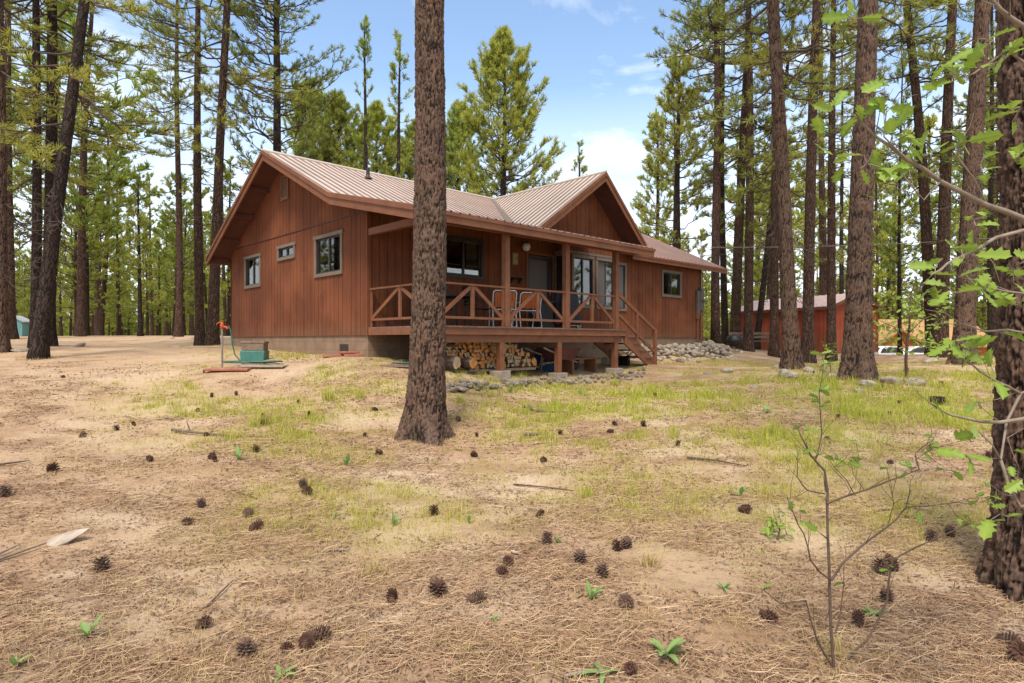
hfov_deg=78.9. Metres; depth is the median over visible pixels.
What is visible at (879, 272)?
pine tree
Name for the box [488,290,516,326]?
folding chair
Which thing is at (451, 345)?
firewood log
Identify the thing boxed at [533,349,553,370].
plastic tub
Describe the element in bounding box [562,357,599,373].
bench
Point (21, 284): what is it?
pine tree
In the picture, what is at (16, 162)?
pine tree
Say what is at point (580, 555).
pine cone
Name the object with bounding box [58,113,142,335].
pine tree
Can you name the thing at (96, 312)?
pine tree
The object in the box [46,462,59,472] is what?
pine cone
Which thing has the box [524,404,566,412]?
fallen stick
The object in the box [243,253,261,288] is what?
window
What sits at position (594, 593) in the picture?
weed
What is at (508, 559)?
pine cone
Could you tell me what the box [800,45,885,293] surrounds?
pine tree
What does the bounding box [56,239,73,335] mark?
pine tree
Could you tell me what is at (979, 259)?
pine tree
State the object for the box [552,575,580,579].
fallen stick
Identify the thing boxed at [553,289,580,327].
covered grill
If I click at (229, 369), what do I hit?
paving slab
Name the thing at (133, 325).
woods
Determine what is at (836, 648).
grass tussock
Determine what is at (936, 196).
pine tree
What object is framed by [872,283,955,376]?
young oak
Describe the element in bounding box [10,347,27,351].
stone
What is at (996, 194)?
pine tree
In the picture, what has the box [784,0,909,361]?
pine tree
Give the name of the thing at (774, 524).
oak seedling
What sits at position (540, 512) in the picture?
pine cone
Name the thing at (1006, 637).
pine cone
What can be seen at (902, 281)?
pine tree
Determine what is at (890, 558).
pine cone
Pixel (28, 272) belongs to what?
pine tree
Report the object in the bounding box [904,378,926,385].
stone
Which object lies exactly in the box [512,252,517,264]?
wall print
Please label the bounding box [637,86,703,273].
pine tree
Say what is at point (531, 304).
folding chair
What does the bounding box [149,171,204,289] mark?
pine tree
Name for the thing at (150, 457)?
pine cone
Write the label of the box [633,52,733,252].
pine tree
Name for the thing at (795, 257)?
pine tree
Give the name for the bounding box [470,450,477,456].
pine cone
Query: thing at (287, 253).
window
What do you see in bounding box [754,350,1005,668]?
oak sapling
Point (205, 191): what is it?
pine tree
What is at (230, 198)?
pine tree
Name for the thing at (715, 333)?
pine tree
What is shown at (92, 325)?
pine tree
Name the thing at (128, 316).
pine tree
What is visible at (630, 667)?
pine cone
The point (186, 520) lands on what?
pine cone
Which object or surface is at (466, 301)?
patio chair
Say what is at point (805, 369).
stone
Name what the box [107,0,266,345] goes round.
pine tree
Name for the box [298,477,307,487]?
pine cone
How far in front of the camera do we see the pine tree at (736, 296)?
27.84 m
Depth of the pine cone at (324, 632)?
3.32 m
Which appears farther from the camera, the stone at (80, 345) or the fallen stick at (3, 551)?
the stone at (80, 345)
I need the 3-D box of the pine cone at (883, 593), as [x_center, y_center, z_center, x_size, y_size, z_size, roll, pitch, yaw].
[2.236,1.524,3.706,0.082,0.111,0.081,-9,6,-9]
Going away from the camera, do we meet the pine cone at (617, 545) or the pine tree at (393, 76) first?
the pine cone at (617, 545)
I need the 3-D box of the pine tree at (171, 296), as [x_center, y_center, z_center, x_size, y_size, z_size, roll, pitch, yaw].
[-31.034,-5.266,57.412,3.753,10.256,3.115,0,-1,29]
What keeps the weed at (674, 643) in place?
on the ground at (678, 565)
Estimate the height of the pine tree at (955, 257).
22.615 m
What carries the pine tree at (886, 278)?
on the ground at (678, 565)
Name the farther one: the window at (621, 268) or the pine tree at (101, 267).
the pine tree at (101, 267)
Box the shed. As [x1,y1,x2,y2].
[729,293,884,352]
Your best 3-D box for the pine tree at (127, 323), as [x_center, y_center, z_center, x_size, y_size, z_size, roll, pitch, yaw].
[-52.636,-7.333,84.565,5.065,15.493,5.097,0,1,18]
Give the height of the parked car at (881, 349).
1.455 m
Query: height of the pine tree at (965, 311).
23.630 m
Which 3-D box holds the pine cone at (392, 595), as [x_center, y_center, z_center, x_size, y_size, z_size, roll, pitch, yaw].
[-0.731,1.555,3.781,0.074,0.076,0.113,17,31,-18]
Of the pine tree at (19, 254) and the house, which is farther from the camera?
the pine tree at (19, 254)
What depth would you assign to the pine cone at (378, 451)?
7.62 m
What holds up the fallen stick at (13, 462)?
on the ground at (678, 565)
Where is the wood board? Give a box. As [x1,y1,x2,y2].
[380,365,408,366]
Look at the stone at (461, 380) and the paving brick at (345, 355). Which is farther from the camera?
the paving brick at (345, 355)
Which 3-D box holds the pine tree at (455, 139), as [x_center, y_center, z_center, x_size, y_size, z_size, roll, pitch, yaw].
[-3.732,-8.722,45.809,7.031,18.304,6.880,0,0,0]
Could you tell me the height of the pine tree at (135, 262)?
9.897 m
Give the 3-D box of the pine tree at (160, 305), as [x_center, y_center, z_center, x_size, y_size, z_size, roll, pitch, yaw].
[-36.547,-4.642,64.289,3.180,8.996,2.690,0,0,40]
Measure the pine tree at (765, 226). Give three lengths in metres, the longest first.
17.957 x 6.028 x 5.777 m
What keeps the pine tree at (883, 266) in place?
on the ground at (678, 565)
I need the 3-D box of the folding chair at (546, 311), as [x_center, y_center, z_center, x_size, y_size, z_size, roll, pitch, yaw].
[0.730,-0.670,15.726,0.520,0.710,0.480,0,0,-44]
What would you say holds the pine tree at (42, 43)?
on the ground at (678, 565)
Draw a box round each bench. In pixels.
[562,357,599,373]
[729,332,768,348]
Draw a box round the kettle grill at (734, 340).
[726,334,742,350]
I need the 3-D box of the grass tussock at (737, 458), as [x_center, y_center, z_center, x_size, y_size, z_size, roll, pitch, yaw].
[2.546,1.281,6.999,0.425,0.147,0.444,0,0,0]
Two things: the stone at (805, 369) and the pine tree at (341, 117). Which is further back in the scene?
the pine tree at (341, 117)
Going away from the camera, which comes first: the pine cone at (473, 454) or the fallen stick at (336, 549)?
the fallen stick at (336, 549)
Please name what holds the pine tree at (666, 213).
on the ground at (678, 565)
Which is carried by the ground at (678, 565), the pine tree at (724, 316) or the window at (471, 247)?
the pine tree at (724, 316)
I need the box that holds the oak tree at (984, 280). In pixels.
[810,0,1023,539]
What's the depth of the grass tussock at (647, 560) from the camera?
4.27 m
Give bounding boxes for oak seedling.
[760,509,794,539]
[820,341,839,372]
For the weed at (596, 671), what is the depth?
2.95 m
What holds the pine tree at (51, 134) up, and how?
on the ground at (678, 565)
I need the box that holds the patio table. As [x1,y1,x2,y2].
[446,294,475,325]
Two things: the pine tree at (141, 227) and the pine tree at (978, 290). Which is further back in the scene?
the pine tree at (978, 290)
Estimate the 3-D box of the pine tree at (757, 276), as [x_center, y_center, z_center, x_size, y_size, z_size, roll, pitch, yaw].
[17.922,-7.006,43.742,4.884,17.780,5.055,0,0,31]
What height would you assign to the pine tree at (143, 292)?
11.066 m
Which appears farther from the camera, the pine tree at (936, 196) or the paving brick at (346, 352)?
the pine tree at (936, 196)
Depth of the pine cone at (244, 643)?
3.13 m
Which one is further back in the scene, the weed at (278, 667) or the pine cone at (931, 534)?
the pine cone at (931, 534)
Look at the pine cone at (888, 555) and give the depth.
4.26 m
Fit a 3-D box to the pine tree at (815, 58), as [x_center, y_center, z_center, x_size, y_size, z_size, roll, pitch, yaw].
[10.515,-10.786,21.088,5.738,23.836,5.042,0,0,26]
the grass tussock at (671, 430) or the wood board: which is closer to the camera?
the grass tussock at (671, 430)
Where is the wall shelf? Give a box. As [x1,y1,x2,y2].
[510,276,525,283]
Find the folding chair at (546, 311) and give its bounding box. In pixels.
[528,300,554,327]
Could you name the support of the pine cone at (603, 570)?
on the ground at (678, 565)
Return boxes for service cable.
[719,238,990,247]
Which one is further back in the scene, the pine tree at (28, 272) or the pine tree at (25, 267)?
the pine tree at (28, 272)
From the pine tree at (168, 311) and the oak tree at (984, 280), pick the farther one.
the pine tree at (168, 311)
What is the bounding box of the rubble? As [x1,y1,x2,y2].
[625,345,744,361]
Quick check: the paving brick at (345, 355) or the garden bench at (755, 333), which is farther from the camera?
the garden bench at (755, 333)
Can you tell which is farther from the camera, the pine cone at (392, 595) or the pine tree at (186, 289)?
the pine tree at (186, 289)
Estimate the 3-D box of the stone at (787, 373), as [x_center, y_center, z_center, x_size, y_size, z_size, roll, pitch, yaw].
[6.061,0.766,13.597,0.512,0.301,0.576,11,-5,29]
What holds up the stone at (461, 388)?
on the ground at (678, 565)
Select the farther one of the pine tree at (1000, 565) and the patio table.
the patio table
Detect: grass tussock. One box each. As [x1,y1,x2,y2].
[249,409,283,425]
[321,384,335,400]
[351,385,365,398]
[361,552,390,578]
[450,393,464,402]
[577,482,598,498]
[609,376,616,385]
[617,547,667,569]
[646,380,655,393]
[664,421,682,438]
[718,450,745,459]
[749,622,922,664]
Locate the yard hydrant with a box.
[216,322,227,366]
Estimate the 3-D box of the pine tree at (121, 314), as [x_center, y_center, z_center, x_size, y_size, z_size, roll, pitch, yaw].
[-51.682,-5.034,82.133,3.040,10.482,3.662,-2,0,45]
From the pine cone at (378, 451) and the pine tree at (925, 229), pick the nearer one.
the pine cone at (378, 451)
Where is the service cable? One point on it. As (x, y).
(841, 245)
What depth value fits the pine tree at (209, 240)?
50.88 m
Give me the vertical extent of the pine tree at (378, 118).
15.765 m
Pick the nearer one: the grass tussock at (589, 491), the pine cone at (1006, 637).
the pine cone at (1006, 637)
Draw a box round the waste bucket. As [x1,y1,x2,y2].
[618,355,630,364]
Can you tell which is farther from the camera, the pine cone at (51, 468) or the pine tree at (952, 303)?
the pine tree at (952, 303)
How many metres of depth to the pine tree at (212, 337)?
22.88 m
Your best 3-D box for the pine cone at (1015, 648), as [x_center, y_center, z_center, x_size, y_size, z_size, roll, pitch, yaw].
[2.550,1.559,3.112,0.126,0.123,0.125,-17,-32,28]
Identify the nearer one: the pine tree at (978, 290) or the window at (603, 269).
the window at (603, 269)
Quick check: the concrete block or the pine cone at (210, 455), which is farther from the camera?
the concrete block
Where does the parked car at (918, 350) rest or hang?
on the ground at (678, 565)
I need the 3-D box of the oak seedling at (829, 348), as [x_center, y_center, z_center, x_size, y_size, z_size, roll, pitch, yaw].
[7.291,0.329,14.253,0.509,0.806,0.356,0,0,0]
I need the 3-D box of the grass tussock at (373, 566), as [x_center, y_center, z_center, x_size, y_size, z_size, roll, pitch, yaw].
[-0.899,1.509,4.235,0.287,0.154,0.396,0,0,24]
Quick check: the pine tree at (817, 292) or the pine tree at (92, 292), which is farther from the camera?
the pine tree at (817, 292)
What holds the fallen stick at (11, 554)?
on the ground at (678, 565)
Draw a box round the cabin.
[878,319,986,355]
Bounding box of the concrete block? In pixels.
[601,357,610,364]
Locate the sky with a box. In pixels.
[4,0,999,326]
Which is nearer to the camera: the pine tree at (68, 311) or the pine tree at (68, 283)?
the pine tree at (68, 311)
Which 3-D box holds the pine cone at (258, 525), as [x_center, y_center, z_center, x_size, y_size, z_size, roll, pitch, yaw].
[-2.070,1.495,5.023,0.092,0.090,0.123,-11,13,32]
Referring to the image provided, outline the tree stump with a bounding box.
[929,396,944,405]
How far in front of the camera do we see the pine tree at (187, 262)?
48.30 m
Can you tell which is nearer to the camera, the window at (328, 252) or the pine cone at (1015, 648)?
the pine cone at (1015, 648)
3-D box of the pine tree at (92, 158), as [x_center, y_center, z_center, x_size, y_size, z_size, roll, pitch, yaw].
[-27.309,-6.573,40.130,4.936,13.207,5.945,0,0,34]
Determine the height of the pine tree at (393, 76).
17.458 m
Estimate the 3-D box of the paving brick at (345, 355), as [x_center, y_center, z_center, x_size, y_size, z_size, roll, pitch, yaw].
[-3.564,0.308,13.931,0.400,0.050,0.200,0,0,-17]
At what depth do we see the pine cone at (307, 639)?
3.23 m
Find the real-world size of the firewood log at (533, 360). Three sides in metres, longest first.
0.412 x 0.177 x 0.170 m
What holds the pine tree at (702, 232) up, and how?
on the ground at (678, 565)
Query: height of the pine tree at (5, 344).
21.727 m
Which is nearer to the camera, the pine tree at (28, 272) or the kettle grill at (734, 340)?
the kettle grill at (734, 340)
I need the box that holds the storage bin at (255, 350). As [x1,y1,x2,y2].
[240,341,268,359]
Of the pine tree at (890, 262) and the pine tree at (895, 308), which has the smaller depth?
the pine tree at (895, 308)
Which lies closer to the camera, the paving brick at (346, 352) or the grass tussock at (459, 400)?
the grass tussock at (459, 400)
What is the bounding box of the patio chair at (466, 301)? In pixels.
[462,286,491,325]
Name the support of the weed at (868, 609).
on the ground at (678, 565)
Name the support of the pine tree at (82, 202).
on the ground at (678, 565)
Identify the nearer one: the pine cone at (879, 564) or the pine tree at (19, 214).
the pine cone at (879, 564)
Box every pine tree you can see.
[0,0,109,352]
[0,0,193,359]
[4,0,80,338]
[4,0,160,347]
[4,0,184,345]
[11,0,165,336]
[11,8,110,292]
[11,58,31,165]
[12,85,26,205]
[13,125,42,229]
[14,230,28,303]
[14,230,29,313]
[15,253,30,317]
[15,259,29,316]
[15,260,27,318]
[16,271,29,318]
[19,207,58,306]
[19,242,42,306]
[23,138,136,335]
[24,251,60,312]
[56,212,96,319]
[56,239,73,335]
[56,250,90,335]
[56,293,72,334]
[57,185,108,335]
[57,225,74,335]
[57,248,70,335]
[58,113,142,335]
[58,278,92,322]
[64,171,132,335]
[67,218,115,335]
[67,223,128,335]
[68,209,124,322]
[88,144,142,335]
[89,236,107,316]
[101,239,134,335]
[105,275,114,335]
[106,267,132,335]
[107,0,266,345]
[107,246,137,326]
[108,174,174,335]
[109,265,135,322]
[109,284,126,330]
[114,238,149,334]
[120,0,219,336]
[123,171,174,334]
[123,220,161,334]
[124,211,156,326]
[129,0,314,345]
[132,231,162,334]
[132,303,149,334]
[141,207,174,334]
[142,214,188,334]
[142,240,172,334]
[145,253,171,334]
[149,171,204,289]
[151,208,193,334]
[153,300,164,334]
[155,235,190,322]
[161,281,172,334]
[162,201,205,334]
[164,165,211,334]
[183,211,226,325]
[185,239,208,334]
[189,207,226,307]
[196,0,358,201]
[203,162,233,335]
[220,154,237,335]
[265,76,345,161]
[307,87,374,171]
[339,99,414,176]
[348,14,376,171]
[386,28,414,180]
[393,117,454,188]
[394,0,455,445]
[445,99,497,195]
[452,25,568,197]
[571,140,587,176]
[629,111,690,245]
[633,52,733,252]
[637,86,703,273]
[644,0,767,343]
[665,0,784,344]
[667,0,893,369]
[669,0,808,351]
[689,2,798,348]
[693,228,720,340]
[694,0,849,357]
[702,270,710,336]
[703,271,710,340]
[704,286,710,337]
[709,133,766,312]
[727,196,779,289]
[728,173,769,297]
[730,231,765,305]
[731,0,910,362]
[731,124,804,300]
[742,158,805,285]
[744,0,823,349]
[745,135,815,298]
[767,0,853,296]
[779,242,802,298]
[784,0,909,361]
[790,170,826,273]
[793,192,826,286]
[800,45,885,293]
[803,160,849,291]
[810,0,971,381]
[814,255,818,294]
[814,277,818,295]
[829,0,994,353]
[836,147,917,306]
[836,168,901,281]
[845,139,910,308]
[848,0,995,357]
[874,40,920,353]
[874,166,920,318]
[874,229,905,314]
[875,207,913,318]
[879,286,890,318]
[885,263,918,318]
[887,112,961,288]
[889,0,996,364]
[889,293,907,318]
[903,192,959,304]
[903,269,923,318]
[906,222,953,318]
[926,1,997,356]
[928,71,999,326]
[935,207,983,313]
[950,218,986,325]
[950,224,984,313]
[950,278,955,317]
[951,104,998,252]
[953,186,986,332]
[953,197,997,333]
[972,0,1023,605]
[976,245,986,330]
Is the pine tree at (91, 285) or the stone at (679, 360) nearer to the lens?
the stone at (679, 360)
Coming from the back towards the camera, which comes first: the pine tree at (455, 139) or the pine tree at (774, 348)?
the pine tree at (455, 139)
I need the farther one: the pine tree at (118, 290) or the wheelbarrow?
the pine tree at (118, 290)
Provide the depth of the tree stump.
10.16 m
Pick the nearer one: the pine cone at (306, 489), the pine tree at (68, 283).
the pine cone at (306, 489)
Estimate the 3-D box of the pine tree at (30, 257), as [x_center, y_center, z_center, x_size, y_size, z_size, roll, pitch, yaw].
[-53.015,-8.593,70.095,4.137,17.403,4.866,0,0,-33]
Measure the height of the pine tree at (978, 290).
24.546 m
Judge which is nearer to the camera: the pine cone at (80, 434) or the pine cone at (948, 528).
the pine cone at (948, 528)
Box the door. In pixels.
[526,251,553,326]
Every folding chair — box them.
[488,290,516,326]
[512,292,541,326]
[528,300,554,327]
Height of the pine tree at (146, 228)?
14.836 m
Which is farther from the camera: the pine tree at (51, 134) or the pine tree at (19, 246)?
the pine tree at (19, 246)
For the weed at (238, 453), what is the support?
on the ground at (678, 565)
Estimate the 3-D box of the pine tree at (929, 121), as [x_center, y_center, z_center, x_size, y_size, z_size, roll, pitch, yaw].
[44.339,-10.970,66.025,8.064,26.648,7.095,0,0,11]
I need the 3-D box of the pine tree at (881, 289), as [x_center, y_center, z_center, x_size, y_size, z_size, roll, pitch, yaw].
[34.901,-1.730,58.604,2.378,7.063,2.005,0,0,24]
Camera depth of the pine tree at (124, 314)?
63.78 m
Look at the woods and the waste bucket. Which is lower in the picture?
the waste bucket
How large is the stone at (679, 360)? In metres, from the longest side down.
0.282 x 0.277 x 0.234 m
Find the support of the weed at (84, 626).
on the ground at (678, 565)
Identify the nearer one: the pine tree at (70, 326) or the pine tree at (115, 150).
the pine tree at (115, 150)
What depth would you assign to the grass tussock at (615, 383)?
13.62 m
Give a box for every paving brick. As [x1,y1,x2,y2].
[322,355,341,356]
[339,351,358,353]
[344,354,361,356]
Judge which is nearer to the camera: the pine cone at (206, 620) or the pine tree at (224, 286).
the pine cone at (206, 620)
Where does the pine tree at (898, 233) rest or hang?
on the ground at (678, 565)
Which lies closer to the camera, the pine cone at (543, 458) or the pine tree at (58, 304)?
the pine cone at (543, 458)
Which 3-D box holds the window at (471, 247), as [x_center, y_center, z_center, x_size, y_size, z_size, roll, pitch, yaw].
[-1.258,-2.100,15.657,1.290,1.040,0.237,0,0,-44]
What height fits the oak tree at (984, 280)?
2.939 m
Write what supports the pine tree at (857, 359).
on the ground at (678, 565)
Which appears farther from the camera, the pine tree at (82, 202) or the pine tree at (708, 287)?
the pine tree at (708, 287)
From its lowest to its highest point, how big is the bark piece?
0.118 m
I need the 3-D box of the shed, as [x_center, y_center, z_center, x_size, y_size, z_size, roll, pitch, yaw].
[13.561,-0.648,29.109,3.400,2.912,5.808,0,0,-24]
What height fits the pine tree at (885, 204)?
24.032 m
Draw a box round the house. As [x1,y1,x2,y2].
[205,149,727,378]
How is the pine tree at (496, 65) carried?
on the ground at (678, 565)
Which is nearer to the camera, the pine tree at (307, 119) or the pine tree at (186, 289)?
the pine tree at (307, 119)
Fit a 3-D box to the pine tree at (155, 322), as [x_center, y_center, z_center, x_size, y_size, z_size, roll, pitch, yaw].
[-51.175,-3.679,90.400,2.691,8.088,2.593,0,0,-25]
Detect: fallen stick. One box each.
[0,460,29,464]
[0,542,23,553]
[0,542,46,559]
[171,420,228,435]
[204,579,233,608]
[326,548,349,551]
[513,483,573,490]
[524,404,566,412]
[524,433,542,436]
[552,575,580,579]
[563,669,602,678]
[687,456,746,466]
[874,507,931,511]
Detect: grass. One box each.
[59,343,995,598]
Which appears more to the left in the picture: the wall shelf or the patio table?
the patio table
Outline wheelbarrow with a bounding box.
[524,347,580,370]
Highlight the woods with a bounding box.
[21,268,986,351]
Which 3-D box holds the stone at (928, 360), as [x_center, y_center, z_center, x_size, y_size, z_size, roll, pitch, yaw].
[11.947,0.603,17.576,0.551,0.281,0.388,0,0,-8]
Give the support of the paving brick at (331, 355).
on the ground at (678, 565)
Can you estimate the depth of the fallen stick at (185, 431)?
8.30 m
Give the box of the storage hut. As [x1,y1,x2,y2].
[16,315,28,335]
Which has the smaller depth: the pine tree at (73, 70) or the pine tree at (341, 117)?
the pine tree at (73, 70)
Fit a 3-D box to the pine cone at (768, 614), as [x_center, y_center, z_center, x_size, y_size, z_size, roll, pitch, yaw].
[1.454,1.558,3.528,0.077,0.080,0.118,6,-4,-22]
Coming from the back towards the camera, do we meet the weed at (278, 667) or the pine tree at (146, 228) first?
the pine tree at (146, 228)
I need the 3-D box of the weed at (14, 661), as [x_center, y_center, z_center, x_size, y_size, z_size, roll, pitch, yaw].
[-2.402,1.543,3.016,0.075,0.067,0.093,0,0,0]
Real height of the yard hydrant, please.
1.068 m
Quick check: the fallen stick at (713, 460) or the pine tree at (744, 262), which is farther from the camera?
the pine tree at (744, 262)
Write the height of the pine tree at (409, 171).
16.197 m
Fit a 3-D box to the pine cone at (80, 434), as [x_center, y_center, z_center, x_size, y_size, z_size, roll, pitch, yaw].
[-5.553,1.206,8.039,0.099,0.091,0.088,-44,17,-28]
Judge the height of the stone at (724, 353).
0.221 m
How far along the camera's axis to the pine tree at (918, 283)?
68.08 m
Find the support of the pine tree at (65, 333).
on the ground at (678, 565)
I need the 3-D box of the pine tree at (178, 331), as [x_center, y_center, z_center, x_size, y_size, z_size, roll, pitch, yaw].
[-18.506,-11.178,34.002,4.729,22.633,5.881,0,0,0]
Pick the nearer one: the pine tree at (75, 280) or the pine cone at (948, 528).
the pine cone at (948, 528)
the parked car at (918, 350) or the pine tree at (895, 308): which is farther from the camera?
the pine tree at (895, 308)
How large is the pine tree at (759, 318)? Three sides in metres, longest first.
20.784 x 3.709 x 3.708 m
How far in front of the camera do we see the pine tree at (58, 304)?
76.25 m
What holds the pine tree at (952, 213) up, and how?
on the ground at (678, 565)
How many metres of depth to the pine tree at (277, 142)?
26.18 m
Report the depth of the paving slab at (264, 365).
12.69 m
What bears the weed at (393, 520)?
on the ground at (678, 565)
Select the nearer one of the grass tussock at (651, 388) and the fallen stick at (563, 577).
the fallen stick at (563, 577)
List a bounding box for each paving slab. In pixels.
[204,367,251,370]
[240,365,288,366]
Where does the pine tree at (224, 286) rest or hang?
on the ground at (678, 565)
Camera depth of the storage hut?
45.22 m
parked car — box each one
[878,346,903,353]
[892,346,923,353]
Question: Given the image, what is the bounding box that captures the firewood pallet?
[450,367,535,372]
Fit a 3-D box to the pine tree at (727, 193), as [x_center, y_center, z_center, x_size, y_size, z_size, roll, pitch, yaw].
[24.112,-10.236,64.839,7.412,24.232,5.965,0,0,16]
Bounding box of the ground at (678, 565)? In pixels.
[0,335,1023,682]
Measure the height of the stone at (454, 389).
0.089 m
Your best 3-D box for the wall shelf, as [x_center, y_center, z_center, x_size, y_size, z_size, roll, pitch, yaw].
[0.126,-1.646,16.766,0.560,0.172,0.158,0,0,-44]
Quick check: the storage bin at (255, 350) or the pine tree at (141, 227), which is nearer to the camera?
the storage bin at (255, 350)
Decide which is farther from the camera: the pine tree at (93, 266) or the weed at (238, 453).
the pine tree at (93, 266)
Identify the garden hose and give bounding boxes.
[222,325,282,363]
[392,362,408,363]
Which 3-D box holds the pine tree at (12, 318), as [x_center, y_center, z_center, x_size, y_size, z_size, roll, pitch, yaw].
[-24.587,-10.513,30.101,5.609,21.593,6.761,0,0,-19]
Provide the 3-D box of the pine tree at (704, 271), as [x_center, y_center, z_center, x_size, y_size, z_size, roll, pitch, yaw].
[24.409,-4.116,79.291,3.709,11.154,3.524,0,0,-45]
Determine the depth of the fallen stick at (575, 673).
2.94 m
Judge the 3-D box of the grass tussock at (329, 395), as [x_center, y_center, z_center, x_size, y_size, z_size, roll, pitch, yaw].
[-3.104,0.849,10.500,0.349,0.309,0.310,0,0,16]
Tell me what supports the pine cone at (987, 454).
on the ground at (678, 565)
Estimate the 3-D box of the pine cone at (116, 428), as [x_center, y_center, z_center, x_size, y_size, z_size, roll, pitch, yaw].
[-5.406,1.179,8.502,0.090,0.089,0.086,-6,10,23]
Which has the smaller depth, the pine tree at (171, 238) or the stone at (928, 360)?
the stone at (928, 360)
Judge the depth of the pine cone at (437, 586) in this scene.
3.87 m
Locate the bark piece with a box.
[46,528,89,546]
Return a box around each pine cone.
[0,484,12,496]
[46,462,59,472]
[78,431,87,437]
[91,554,109,572]
[113,424,119,430]
[146,455,153,461]
[181,517,195,525]
[195,615,212,629]
[196,496,205,507]
[207,452,215,459]
[235,635,255,658]
[242,507,253,516]
[248,519,263,531]
[252,443,260,451]
[280,642,294,653]
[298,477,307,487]
[298,630,316,651]
[301,485,312,494]
[311,624,331,642]
[374,448,382,454]
[386,588,397,604]
[428,504,438,515]
[428,576,446,596]
[466,588,486,603]
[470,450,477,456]
[495,566,508,576]
[502,555,513,565]
[535,509,544,516]
[540,456,546,462]
[542,530,552,544]
[573,548,587,564]
[596,561,609,577]
[611,538,623,550]
[617,592,633,608]
[621,535,632,548]
[624,660,637,674]
[738,503,752,512]
[759,609,778,624]
[851,608,864,627]
[872,556,888,575]
[879,587,894,604]
[883,553,892,564]
[887,556,898,571]
[924,527,940,540]
[944,525,956,538]
[984,450,991,457]
[996,631,1020,643]
[1006,639,1023,664]
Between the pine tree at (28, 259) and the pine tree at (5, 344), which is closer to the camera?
the pine tree at (5, 344)
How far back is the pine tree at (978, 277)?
85.52 m
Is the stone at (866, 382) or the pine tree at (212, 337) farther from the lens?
the pine tree at (212, 337)
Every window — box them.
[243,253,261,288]
[276,242,295,261]
[313,229,343,277]
[446,234,483,279]
[572,254,594,308]
[596,257,611,309]
[619,262,626,310]
[661,269,681,297]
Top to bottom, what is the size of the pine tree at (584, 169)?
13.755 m
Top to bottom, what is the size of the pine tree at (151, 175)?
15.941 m
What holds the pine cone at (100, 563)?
on the ground at (678, 565)
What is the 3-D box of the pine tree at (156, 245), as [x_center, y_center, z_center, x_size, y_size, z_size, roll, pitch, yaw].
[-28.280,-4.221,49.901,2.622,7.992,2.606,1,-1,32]
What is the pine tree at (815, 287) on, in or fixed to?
on the ground at (678, 565)
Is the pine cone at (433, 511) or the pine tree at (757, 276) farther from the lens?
the pine tree at (757, 276)
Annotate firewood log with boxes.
[445,356,460,368]
[446,343,458,347]
[460,358,476,368]
[528,357,536,364]
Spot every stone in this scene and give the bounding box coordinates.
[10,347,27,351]
[73,343,85,346]
[450,388,458,391]
[458,386,465,391]
[459,378,469,382]
[564,379,572,384]
[676,358,684,362]
[721,350,728,355]
[721,367,733,372]
[777,369,799,378]
[803,366,817,372]
[853,388,864,393]
[856,380,877,386]
[878,376,901,384]
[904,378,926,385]
[922,358,941,363]
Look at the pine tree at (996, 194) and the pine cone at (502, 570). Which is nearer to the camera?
the pine cone at (502, 570)
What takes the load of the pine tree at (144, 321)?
on the ground at (678, 565)
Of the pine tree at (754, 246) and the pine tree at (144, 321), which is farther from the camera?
the pine tree at (754, 246)
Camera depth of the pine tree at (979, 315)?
51.85 m
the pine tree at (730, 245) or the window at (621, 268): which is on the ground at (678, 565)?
the pine tree at (730, 245)
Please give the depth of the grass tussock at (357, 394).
10.48 m
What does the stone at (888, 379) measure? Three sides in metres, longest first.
0.466 x 0.426 x 0.256 m
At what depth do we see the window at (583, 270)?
18.20 m
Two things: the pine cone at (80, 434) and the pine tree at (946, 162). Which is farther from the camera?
the pine tree at (946, 162)
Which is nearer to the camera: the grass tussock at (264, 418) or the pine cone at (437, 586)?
the pine cone at (437, 586)
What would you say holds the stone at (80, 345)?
on the ground at (678, 565)
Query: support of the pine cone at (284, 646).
on the ground at (678, 565)
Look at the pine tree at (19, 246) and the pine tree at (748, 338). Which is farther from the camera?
the pine tree at (19, 246)
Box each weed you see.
[10,655,30,665]
[72,612,104,635]
[235,446,243,459]
[275,665,297,682]
[341,454,350,465]
[390,512,399,525]
[579,662,617,682]
[586,580,604,598]
[649,638,685,663]
[716,580,731,591]
[732,485,746,495]
[762,405,773,411]
[857,606,888,614]
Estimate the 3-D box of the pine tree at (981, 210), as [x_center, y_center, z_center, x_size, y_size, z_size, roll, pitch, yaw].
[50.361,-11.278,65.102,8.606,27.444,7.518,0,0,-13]
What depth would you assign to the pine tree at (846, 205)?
78.36 m
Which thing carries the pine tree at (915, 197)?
on the ground at (678, 565)
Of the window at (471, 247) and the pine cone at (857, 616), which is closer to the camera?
the pine cone at (857, 616)
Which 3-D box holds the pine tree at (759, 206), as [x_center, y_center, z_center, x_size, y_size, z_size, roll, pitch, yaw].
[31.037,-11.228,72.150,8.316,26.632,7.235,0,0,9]
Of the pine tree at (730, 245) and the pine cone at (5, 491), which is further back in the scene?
the pine tree at (730, 245)
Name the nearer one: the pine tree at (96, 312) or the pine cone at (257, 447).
the pine cone at (257, 447)
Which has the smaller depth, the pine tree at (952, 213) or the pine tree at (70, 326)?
the pine tree at (70, 326)

